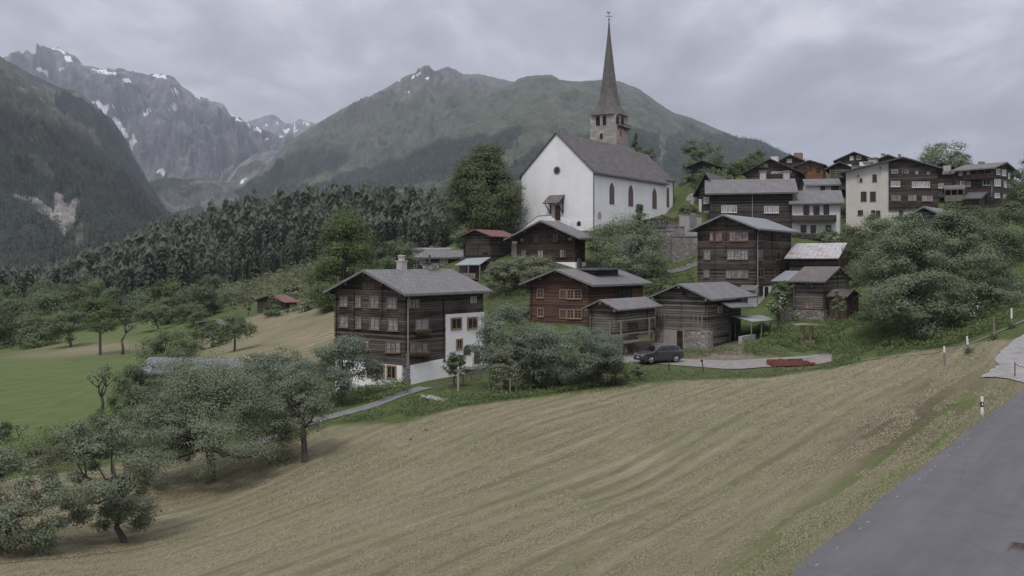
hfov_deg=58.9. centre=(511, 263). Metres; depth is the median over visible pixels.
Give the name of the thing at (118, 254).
spruce
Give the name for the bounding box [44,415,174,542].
apple tree
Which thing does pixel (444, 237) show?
spruce
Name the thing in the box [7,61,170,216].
mountain
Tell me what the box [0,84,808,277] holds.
mountain forest
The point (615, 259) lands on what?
broadleaf tree
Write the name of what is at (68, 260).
spruce
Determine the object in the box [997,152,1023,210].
broadleaf tree
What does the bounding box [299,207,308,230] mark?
spruce
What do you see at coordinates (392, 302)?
window
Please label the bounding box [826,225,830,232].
window
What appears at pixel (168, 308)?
broadleaf tree
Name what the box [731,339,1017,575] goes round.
grass
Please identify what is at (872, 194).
window
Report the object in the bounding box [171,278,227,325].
broadleaf tree
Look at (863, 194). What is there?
window
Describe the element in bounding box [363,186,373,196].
spruce
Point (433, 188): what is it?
spruce
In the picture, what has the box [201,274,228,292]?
broadleaf tree
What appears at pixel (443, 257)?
house
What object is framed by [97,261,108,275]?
spruce
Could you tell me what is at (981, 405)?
marker post
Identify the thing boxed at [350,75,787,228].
mountain
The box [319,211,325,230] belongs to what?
spruce
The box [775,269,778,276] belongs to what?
window
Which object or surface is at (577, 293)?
window
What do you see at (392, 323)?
window
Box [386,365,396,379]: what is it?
window
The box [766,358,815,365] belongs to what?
farm implement
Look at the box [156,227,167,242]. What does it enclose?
spruce
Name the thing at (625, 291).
window
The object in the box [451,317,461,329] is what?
window
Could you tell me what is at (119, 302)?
broadleaf tree
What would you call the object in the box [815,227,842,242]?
bush
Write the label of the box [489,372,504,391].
tree guard
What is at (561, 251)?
window
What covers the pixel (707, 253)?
window
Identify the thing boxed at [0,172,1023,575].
ground
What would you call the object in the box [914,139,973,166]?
broadleaf tree
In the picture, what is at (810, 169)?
boarded house
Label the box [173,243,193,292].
spruce
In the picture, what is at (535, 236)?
window
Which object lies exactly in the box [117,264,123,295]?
spruce
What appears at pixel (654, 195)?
window
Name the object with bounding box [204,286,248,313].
broadleaf tree
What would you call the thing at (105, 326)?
fruit tree
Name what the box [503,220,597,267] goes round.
chalet
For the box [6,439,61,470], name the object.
bush
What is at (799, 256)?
barn
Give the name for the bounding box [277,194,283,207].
spruce
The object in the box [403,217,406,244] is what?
spruce
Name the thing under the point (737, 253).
window
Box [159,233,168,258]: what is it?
spruce
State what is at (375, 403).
path
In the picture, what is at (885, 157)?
log house
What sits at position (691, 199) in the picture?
bush
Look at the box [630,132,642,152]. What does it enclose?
fir tree
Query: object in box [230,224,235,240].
spruce
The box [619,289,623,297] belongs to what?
window
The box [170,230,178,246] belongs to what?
spruce
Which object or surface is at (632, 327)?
door
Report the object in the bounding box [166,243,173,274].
spruce
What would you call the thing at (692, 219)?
niche
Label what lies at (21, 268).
spruce
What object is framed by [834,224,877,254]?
shrub
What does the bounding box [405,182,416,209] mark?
spruce
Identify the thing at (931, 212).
shed
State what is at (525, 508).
hay
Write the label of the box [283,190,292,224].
spruce
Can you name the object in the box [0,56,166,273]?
mountain
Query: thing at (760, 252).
window
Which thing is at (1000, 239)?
broadleaf tree
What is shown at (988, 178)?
log house
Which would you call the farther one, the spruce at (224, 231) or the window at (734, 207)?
the spruce at (224, 231)
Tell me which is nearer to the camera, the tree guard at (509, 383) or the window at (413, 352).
the tree guard at (509, 383)
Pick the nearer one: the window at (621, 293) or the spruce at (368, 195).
the window at (621, 293)
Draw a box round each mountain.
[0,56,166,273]
[3,43,293,182]
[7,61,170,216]
[149,177,242,223]
[224,149,280,186]
[236,65,513,200]
[247,114,315,137]
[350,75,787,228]
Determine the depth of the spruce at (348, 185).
539.84 m
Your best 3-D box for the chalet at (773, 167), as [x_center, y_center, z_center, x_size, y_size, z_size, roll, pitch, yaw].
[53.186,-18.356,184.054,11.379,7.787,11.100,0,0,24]
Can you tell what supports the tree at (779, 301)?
on the ground at (44, 386)
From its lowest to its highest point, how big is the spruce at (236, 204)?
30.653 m
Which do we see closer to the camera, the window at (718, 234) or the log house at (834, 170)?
the window at (718, 234)
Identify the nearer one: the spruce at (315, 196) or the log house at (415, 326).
the log house at (415, 326)
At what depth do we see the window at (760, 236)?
116.34 m
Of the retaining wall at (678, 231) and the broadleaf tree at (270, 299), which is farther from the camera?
the broadleaf tree at (270, 299)
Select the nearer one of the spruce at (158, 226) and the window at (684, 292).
the window at (684, 292)
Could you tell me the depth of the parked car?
85.05 m
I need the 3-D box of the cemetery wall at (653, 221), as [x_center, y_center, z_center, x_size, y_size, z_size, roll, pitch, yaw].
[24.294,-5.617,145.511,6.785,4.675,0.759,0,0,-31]
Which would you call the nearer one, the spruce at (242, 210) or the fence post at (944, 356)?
the fence post at (944, 356)
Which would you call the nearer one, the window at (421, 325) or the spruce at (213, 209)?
the window at (421, 325)
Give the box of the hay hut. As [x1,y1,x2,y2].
[194,319,232,339]
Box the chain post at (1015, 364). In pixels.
[1014,362,1022,375]
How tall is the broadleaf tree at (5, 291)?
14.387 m
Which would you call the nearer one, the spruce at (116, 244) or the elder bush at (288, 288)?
the elder bush at (288, 288)
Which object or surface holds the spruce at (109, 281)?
on the ground at (44, 386)
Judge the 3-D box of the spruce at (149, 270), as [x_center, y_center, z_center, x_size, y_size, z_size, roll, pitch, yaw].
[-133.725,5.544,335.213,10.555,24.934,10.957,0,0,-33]
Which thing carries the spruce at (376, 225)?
on the ground at (44, 386)
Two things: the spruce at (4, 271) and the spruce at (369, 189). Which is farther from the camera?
the spruce at (369, 189)
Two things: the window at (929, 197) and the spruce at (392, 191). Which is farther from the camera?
the spruce at (392, 191)
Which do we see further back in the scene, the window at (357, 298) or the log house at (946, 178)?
the log house at (946, 178)
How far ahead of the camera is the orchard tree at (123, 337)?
149.95 m
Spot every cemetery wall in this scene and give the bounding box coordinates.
[647,218,665,228]
[679,214,701,235]
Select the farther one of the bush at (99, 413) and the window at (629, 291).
the window at (629, 291)
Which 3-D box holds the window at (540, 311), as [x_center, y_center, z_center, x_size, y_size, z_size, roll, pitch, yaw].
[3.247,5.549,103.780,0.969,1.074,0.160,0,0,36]
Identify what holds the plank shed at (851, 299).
on the ground at (44, 386)
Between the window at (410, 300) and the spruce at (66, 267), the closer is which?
the window at (410, 300)
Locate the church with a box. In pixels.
[519,12,675,230]
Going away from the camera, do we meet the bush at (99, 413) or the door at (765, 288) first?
the bush at (99, 413)
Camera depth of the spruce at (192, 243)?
376.91 m
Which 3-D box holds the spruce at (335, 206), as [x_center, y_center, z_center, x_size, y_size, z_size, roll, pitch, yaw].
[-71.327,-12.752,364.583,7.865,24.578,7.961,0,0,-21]
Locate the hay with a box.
[0,340,1017,575]
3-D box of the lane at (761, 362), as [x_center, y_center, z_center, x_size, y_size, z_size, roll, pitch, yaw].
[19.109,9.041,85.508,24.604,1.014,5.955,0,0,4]
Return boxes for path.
[257,386,430,444]
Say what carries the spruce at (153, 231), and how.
on the ground at (44, 386)
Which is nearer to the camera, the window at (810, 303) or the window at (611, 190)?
the window at (810, 303)
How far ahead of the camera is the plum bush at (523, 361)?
75.12 m
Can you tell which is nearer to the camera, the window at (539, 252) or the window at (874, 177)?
the window at (539, 252)
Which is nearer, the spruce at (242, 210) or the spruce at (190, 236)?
the spruce at (190, 236)
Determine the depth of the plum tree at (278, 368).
71.09 m
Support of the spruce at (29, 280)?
on the ground at (44, 386)
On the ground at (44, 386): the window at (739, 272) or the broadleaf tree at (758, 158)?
the broadleaf tree at (758, 158)
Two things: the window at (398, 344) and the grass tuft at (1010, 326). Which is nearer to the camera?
the grass tuft at (1010, 326)
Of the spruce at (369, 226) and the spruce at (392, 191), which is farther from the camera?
the spruce at (392, 191)
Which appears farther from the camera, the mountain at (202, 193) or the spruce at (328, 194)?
the mountain at (202, 193)
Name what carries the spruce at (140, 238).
on the ground at (44, 386)
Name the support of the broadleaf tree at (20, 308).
on the ground at (44, 386)
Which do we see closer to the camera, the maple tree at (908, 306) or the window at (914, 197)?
the maple tree at (908, 306)
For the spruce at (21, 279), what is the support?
on the ground at (44, 386)
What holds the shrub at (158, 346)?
on the ground at (44, 386)
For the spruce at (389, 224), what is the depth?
302.96 m
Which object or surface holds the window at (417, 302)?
in the log house at (415, 326)
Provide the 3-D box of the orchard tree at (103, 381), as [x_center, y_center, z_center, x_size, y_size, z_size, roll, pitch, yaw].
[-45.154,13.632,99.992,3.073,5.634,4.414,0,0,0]
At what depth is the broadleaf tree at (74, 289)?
263.25 m
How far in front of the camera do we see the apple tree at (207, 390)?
56.16 m
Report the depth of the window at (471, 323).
87.29 m
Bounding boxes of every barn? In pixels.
[252,295,300,313]
[458,229,511,263]
[647,282,774,350]
[685,160,727,187]
[784,243,852,270]
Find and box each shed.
[140,357,248,399]
[411,246,452,267]
[826,289,861,318]
[904,206,962,262]
[962,192,986,212]
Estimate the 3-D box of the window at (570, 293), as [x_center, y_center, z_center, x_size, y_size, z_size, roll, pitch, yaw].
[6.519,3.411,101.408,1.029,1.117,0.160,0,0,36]
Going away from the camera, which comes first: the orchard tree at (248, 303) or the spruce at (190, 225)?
the orchard tree at (248, 303)
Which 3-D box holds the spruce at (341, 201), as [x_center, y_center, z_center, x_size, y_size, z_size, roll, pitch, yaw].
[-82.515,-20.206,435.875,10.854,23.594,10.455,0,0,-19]
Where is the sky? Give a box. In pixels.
[0,0,1023,182]
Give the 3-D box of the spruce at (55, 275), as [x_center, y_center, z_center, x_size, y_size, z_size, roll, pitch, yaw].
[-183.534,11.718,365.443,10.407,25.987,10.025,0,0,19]
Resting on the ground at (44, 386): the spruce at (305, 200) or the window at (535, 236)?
the spruce at (305, 200)
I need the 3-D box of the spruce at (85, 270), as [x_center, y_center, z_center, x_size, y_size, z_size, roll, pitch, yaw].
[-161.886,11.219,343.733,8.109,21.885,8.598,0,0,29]
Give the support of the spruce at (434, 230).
on the ground at (44, 386)
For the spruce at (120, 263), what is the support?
on the ground at (44, 386)
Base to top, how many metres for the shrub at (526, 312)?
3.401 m
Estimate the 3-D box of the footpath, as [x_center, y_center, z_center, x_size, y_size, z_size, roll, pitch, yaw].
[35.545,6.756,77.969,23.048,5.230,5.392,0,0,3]
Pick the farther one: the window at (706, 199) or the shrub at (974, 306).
the window at (706, 199)
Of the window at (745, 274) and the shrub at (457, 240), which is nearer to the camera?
the window at (745, 274)
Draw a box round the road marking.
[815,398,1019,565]
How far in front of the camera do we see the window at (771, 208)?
140.61 m
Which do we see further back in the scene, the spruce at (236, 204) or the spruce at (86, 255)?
the spruce at (236, 204)
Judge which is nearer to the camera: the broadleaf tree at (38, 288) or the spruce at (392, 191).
the broadleaf tree at (38, 288)
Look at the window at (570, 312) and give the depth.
101.40 m
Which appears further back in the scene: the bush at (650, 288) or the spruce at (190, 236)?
the spruce at (190, 236)
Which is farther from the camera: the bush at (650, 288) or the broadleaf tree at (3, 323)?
the broadleaf tree at (3, 323)
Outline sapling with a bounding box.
[632,204,649,274]
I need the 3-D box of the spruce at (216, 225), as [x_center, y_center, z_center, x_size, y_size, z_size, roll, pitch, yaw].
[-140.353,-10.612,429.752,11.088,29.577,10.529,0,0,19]
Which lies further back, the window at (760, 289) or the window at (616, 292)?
the window at (760, 289)
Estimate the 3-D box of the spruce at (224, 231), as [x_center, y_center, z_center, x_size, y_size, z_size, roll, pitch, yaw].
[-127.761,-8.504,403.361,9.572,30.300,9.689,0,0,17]
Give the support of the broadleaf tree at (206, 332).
on the ground at (44, 386)
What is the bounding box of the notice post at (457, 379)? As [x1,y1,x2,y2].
[454,370,461,390]
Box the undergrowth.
[0,269,1023,454]
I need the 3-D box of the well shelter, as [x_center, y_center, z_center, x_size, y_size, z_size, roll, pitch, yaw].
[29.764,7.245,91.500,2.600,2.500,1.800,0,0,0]
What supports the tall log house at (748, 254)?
on the ground at (44, 386)
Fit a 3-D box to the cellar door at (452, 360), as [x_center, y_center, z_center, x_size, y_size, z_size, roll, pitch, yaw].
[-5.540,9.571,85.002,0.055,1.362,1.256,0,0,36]
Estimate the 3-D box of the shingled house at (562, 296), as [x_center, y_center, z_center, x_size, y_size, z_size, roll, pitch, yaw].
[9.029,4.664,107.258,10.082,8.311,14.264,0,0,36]
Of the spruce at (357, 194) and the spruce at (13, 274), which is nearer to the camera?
the spruce at (13, 274)
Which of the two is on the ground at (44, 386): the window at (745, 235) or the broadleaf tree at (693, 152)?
the broadleaf tree at (693, 152)
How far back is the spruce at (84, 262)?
403.68 m
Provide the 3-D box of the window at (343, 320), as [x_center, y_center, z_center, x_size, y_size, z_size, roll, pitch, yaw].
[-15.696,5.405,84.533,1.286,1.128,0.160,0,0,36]
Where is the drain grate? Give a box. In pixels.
[1006,542,1023,554]
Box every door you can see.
[448,360,456,373]
[482,252,489,256]
[555,205,559,219]
[628,322,637,339]
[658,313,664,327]
[677,330,682,349]
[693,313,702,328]
[731,324,734,339]
[764,287,767,297]
[843,259,847,269]
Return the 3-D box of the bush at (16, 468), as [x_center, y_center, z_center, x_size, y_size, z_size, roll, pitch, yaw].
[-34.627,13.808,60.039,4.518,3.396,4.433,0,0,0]
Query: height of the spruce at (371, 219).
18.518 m
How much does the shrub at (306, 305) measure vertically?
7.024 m
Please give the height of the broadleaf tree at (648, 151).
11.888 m
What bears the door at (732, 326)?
in the log barn at (705, 315)
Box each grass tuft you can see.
[961,345,973,354]
[987,331,998,340]
[1005,320,1018,328]
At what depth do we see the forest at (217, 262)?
388.40 m
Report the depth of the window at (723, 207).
142.10 m
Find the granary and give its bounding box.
[581,297,663,354]
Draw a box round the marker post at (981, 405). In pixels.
[980,396,983,414]
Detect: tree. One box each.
[0,285,25,302]
[0,293,8,308]
[0,294,60,344]
[0,299,20,348]
[0,444,83,556]
[9,312,62,348]
[12,424,28,440]
[16,287,80,333]
[22,278,69,318]
[40,307,90,346]
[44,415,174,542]
[49,282,86,313]
[67,271,119,318]
[68,281,126,330]
[81,307,127,354]
[84,362,118,409]
[91,286,133,315]
[104,344,308,493]
[108,294,155,322]
[120,317,139,354]
[125,286,158,314]
[131,301,173,328]
[146,277,180,303]
[152,281,190,324]
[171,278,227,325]
[174,287,190,301]
[194,318,228,349]
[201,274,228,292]
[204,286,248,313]
[215,309,261,351]
[239,344,328,417]
[242,297,253,314]
[261,294,281,316]
[262,365,334,462]
[298,202,382,313]
[305,334,393,403]
[369,235,426,268]
[434,141,539,236]
[442,351,466,387]
[465,300,540,376]
[480,258,528,295]
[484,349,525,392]
[508,253,565,288]
[517,323,629,385]
[580,212,677,280]
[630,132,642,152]
[638,147,655,160]
[678,164,690,185]
[680,137,726,175]
[690,167,729,190]
[741,148,765,169]
[766,289,792,330]
[829,290,846,321]
[838,212,908,301]
[846,208,977,346]
[904,197,1023,316]
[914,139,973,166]
[961,198,1023,269]
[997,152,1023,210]
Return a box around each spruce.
[0,264,10,290]
[9,267,17,282]
[14,271,27,299]
[17,264,24,286]
[22,263,37,294]
[31,262,40,275]
[38,278,46,289]
[49,261,63,286]
[60,259,72,286]
[61,257,73,276]
[63,255,74,272]
[68,274,78,300]
[73,254,81,273]
[78,266,90,289]
[79,247,92,274]
[79,272,87,288]
[80,257,89,273]
[88,247,96,267]
[89,263,96,280]
[94,248,100,264]
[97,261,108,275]
[98,269,107,290]
[103,241,113,258]
[104,255,113,277]
[106,269,113,289]
[113,241,118,252]
[113,247,125,269]
[115,260,122,268]
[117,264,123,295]
[118,265,130,298]
[121,242,130,267]
[123,233,131,250]
[128,262,134,293]
[130,244,140,261]
[133,229,146,250]
[139,241,148,266]
[140,246,158,294]
[146,227,157,242]
[148,232,155,250]
[154,241,170,282]
[155,223,164,234]
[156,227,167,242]
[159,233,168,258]
[163,241,167,262]
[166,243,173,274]
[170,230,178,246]
[173,216,182,237]
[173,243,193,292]
[179,229,186,244]
[181,220,195,244]
[185,240,192,271]
[185,247,194,270]
[186,232,197,252]
[190,238,197,257]
[192,215,200,233]
[194,239,207,269]
[207,211,220,244]
[208,203,218,226]
[219,212,231,250]
[220,196,229,217]
[225,200,234,217]
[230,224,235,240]
[231,224,244,265]
[232,209,237,223]
[232,214,239,226]
[233,197,239,211]
[233,228,246,278]
[235,207,247,227]
[238,212,246,225]
[243,191,249,203]
[243,199,252,221]
[244,225,260,280]
[246,212,257,248]
[267,199,279,222]
[271,205,287,247]
[276,185,284,202]
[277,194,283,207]
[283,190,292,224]
[289,211,300,234]
[292,187,299,206]
[297,210,312,260]
[298,186,313,213]
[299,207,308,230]
[310,212,322,260]
[311,191,321,205]
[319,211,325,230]
[324,190,330,216]
[325,187,340,216]
[330,203,338,217]
[331,180,338,191]
[338,185,346,199]
[338,198,343,209]
[343,181,352,201]
[352,186,360,204]
[360,190,367,215]
[361,179,370,196]
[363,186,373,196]
[365,192,375,212]
[366,194,375,217]
[366,221,373,237]
[368,215,374,235]
[372,219,379,259]
[373,189,381,200]
[374,182,381,198]
[374,199,381,212]
[377,200,389,218]
[378,215,388,259]
[382,184,389,200]
[385,215,395,257]
[387,183,398,204]
[389,195,404,218]
[389,196,405,253]
[395,218,404,255]
[401,194,408,215]
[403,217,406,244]
[404,217,412,241]
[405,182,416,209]
[411,213,418,230]
[414,200,421,212]
[416,210,420,228]
[425,188,432,201]
[428,210,436,245]
[430,183,435,193]
[432,213,442,245]
[433,213,444,247]
[439,193,450,216]
[441,216,448,247]
[445,212,454,246]
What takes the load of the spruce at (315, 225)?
on the ground at (44, 386)
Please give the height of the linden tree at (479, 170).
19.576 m
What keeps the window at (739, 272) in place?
in the tall log house at (748, 254)
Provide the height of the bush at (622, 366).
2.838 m
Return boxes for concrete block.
[425,395,447,403]
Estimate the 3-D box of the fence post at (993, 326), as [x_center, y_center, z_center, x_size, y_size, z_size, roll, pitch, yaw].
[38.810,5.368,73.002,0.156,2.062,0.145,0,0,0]
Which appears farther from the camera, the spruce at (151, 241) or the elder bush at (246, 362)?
the spruce at (151, 241)
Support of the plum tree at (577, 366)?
on the ground at (44, 386)
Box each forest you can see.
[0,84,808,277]
[0,183,508,303]
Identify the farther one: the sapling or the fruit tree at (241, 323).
the sapling
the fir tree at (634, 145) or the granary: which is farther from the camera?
the fir tree at (634, 145)
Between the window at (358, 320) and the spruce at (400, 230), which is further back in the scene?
the spruce at (400, 230)
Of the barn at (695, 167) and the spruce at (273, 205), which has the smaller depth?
the barn at (695, 167)
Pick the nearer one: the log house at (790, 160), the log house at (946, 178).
the log house at (946, 178)
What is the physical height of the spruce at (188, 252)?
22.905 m
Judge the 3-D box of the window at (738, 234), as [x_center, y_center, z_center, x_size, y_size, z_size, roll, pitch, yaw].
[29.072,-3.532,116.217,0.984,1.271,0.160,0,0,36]
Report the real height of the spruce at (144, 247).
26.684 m
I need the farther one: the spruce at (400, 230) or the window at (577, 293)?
the spruce at (400, 230)
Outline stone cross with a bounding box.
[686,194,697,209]
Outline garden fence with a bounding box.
[434,369,481,390]
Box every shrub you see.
[126,327,208,363]
[184,308,213,338]
[271,304,301,316]
[294,293,324,312]
[449,224,468,257]
[510,304,530,321]
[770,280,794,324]
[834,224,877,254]
[950,293,986,321]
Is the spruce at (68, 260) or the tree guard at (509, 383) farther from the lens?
the spruce at (68, 260)
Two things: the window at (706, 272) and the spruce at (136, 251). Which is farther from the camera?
the spruce at (136, 251)
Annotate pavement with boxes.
[981,334,1023,382]
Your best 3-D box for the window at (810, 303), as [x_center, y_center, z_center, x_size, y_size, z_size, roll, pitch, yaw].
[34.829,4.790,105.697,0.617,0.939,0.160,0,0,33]
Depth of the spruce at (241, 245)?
348.10 m
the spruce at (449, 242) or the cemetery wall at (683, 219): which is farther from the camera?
the spruce at (449, 242)
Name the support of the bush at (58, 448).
on the ground at (44, 386)
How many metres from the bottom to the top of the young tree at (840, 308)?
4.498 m
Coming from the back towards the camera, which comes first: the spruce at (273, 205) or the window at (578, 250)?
the spruce at (273, 205)
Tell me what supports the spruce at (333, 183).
on the ground at (44, 386)
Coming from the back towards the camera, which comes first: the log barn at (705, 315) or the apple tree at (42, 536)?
the log barn at (705, 315)
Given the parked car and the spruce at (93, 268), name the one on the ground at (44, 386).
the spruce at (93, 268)
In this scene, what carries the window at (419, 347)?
in the log house at (415, 326)
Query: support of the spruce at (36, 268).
on the ground at (44, 386)
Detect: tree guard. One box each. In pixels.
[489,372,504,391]
[501,372,516,395]
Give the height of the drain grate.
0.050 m
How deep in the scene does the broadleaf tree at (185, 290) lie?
245.20 m
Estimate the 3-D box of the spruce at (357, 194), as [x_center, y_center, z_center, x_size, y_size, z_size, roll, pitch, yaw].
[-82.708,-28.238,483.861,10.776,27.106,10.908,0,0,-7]
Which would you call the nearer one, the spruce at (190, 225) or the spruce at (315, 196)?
the spruce at (190, 225)
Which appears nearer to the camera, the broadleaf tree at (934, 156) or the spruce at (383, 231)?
the broadleaf tree at (934, 156)
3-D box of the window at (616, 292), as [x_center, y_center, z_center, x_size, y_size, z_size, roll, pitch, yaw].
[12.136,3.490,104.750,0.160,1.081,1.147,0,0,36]
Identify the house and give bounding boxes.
[323,255,495,389]
[414,250,463,268]
[519,268,653,326]
[688,214,800,306]
[693,172,727,213]
[705,170,797,234]
[779,153,804,168]
[789,190,844,242]
[793,160,827,183]
[801,178,841,190]
[825,161,851,191]
[833,152,870,165]
[839,157,950,233]
[878,153,900,161]
[935,162,957,184]
[938,165,955,198]
[943,185,964,212]
[951,161,1017,207]
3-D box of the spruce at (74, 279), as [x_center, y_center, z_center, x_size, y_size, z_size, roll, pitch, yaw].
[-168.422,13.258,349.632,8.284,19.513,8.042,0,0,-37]
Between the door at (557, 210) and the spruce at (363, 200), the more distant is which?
the spruce at (363, 200)
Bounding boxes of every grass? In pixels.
[7,207,1013,471]
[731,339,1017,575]
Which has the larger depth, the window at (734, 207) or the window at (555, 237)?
the window at (734, 207)
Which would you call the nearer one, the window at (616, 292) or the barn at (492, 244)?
the window at (616, 292)
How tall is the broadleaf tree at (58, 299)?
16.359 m
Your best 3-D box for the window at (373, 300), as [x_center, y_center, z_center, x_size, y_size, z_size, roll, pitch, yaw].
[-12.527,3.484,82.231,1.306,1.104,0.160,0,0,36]
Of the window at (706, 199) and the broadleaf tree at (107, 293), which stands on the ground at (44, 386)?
the broadleaf tree at (107, 293)
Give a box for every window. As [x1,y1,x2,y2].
[338,296,348,306]
[338,316,348,327]
[354,296,361,307]
[354,317,361,328]
[369,296,379,308]
[369,318,379,330]
[376,364,384,377]
[384,341,391,353]
[386,297,397,309]
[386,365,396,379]
[387,318,398,331]
[389,341,396,353]
[394,341,400,353]
[409,299,412,308]
[410,342,418,356]
[414,318,431,333]
[415,299,420,308]
[416,342,424,356]
[422,342,430,356]
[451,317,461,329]
[456,338,462,349]
[467,316,477,329]
[532,234,538,242]
[536,308,543,316]
[537,250,543,257]
[537,289,543,298]
[552,234,558,241]
[553,166,559,173]
[559,249,565,257]
[559,289,566,298]
[559,309,566,318]
[566,309,573,318]
[567,289,574,299]
[573,309,581,318]
[574,289,581,299]
[577,249,580,257]
[609,183,613,204]
[614,289,618,297]
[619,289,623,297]
[623,289,627,297]
[628,185,632,206]
[628,289,631,297]
[652,188,656,208]
[667,187,668,206]
[681,290,687,295]
[703,197,708,203]
[703,270,709,277]
[704,250,710,259]
[709,232,715,240]
[715,232,721,240]
[721,205,726,212]
[726,270,730,277]
[727,205,731,212]
[727,250,734,259]
[729,231,735,240]
[731,270,736,277]
[732,205,736,212]
[734,250,741,259]
[735,231,741,240]
[737,270,742,277]
[741,250,747,259]
[742,231,748,240]
[742,270,748,277]
[758,234,763,241]
[758,250,763,259]
[758,269,764,277]
[758,286,762,295]
[764,206,768,212]
[769,206,773,212]
[774,206,778,212]
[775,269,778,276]
[776,235,781,243]
[776,251,780,259]
[801,225,805,232]
[803,205,808,214]
[808,301,812,308]
[810,225,815,232]
[813,206,818,214]
[823,205,828,214]
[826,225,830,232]
[861,191,866,200]
[870,191,875,200]
[872,174,876,181]
[912,195,916,200]
[921,195,926,201]
[927,195,932,201]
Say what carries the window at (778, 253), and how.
in the tall log house at (748, 254)
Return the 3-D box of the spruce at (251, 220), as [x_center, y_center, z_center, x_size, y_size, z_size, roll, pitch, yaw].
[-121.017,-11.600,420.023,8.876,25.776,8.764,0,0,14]
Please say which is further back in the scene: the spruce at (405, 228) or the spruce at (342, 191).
the spruce at (342, 191)
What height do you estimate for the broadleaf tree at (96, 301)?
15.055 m
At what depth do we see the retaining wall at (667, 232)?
135.80 m
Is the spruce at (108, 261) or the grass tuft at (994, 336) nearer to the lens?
the grass tuft at (994, 336)
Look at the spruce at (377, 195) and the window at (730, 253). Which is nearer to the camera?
the window at (730, 253)
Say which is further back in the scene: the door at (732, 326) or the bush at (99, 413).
the door at (732, 326)
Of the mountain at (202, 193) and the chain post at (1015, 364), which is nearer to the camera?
the chain post at (1015, 364)
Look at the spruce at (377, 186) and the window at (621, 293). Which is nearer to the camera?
the window at (621, 293)
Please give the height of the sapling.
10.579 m
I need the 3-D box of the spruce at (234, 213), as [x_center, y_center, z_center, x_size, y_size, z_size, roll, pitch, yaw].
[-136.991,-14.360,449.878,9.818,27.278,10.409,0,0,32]
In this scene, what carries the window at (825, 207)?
in the plaster house at (814, 213)
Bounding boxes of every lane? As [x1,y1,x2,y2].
[605,353,843,368]
[667,260,697,272]
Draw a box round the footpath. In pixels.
[787,320,1023,369]
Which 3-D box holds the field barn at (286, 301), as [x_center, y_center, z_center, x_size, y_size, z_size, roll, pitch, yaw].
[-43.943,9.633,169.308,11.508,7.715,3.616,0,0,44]
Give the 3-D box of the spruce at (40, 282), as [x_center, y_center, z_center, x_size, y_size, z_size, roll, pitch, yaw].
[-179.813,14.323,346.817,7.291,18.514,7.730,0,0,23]
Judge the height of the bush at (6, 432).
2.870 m
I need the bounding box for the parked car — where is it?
[634,343,683,362]
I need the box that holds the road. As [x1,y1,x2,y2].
[791,388,1023,575]
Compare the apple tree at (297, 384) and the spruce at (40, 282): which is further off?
the spruce at (40, 282)
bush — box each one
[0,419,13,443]
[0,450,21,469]
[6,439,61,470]
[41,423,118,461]
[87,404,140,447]
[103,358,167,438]
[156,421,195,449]
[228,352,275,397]
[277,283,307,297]
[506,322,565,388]
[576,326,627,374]
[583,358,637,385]
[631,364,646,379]
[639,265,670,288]
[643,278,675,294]
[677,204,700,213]
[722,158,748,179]
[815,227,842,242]
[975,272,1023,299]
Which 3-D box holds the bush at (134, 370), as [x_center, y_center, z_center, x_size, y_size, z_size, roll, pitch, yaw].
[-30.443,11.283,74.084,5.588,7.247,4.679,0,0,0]
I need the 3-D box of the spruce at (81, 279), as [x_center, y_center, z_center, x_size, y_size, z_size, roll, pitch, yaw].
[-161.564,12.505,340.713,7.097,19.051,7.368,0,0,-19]
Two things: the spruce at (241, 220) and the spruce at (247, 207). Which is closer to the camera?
the spruce at (241, 220)
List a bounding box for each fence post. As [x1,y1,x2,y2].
[943,346,944,366]
[993,318,994,339]
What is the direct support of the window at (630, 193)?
in the church
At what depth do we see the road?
27.62 m
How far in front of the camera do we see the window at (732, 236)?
116.74 m
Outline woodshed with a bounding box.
[454,257,490,279]
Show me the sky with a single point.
(825, 81)
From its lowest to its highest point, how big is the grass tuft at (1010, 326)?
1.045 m
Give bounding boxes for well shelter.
[791,323,822,345]
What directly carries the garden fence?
on the ground at (44, 386)
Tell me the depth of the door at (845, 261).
123.79 m
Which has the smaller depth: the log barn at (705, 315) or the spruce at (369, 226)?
the log barn at (705, 315)
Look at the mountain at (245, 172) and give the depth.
5218.06 m
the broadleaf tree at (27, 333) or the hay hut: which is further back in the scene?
the broadleaf tree at (27, 333)
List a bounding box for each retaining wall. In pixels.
[618,230,672,259]
[666,226,684,235]
[670,236,697,263]
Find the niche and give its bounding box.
[689,213,696,226]
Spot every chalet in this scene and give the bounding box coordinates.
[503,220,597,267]
[741,154,804,188]
[771,266,853,320]
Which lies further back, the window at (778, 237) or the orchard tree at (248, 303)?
the orchard tree at (248, 303)
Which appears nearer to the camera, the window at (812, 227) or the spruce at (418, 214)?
the window at (812, 227)
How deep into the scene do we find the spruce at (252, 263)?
341.42 m
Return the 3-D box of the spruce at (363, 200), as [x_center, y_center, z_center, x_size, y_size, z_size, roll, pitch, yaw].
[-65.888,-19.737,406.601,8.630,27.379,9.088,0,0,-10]
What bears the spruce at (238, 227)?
on the ground at (44, 386)
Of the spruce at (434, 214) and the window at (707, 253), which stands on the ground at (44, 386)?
the spruce at (434, 214)
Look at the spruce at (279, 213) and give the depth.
420.32 m

